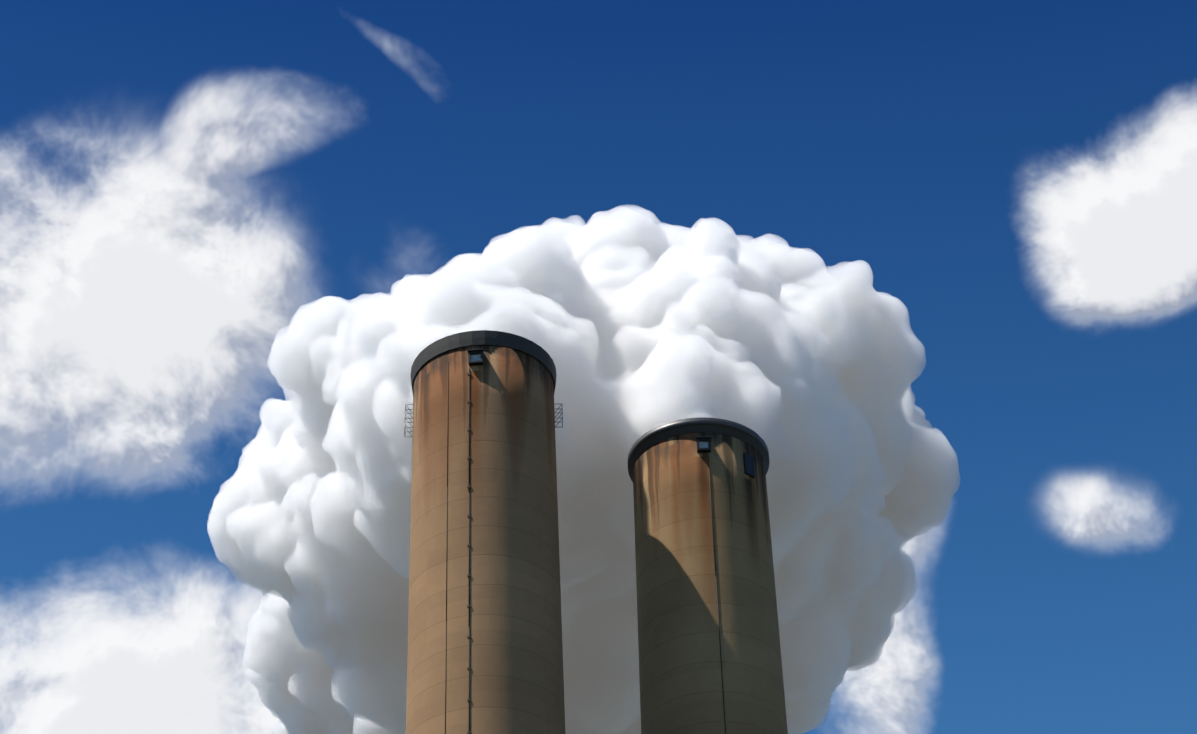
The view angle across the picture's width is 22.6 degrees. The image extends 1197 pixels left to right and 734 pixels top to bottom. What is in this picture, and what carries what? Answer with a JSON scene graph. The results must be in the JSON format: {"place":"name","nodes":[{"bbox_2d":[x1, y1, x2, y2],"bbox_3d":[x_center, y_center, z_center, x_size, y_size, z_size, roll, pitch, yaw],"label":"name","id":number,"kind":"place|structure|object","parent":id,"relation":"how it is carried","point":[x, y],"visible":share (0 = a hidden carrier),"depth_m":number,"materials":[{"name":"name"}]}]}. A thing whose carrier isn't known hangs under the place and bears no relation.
{"place":"outdoors","nodes":[
{"label":"outdoors","id":0,"kind":"place"},
{"bbox_2d":[0,0,1196,733],"label":"sky","id":1,"kind":"structure","parent":0,"point":[939,257],"materials":[{"name":"blue"}]},
{"label":"ground","id":2,"kind":"structure","parent":0,"visible":0},
{"bbox_2d":[404,330,564,733],"bbox_3d":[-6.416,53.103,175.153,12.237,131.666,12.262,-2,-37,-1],"label":"chimney","id":3,"kind":"object","parent":2,"relation":"on","point":[485,651],"visible":1,"depth_m":201.19,"materials":[{"name":"beige concrete"}]},
{"bbox_2d":[627,417,787,733],"bbox_3d":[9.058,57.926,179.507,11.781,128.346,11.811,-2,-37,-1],"label":"chimney","id":4,"kind":"object","parent":2,"relation":"on","point":[710,659],"visible":1,"depth_m":207.06,"materials":[{"name":"brown concrete"}]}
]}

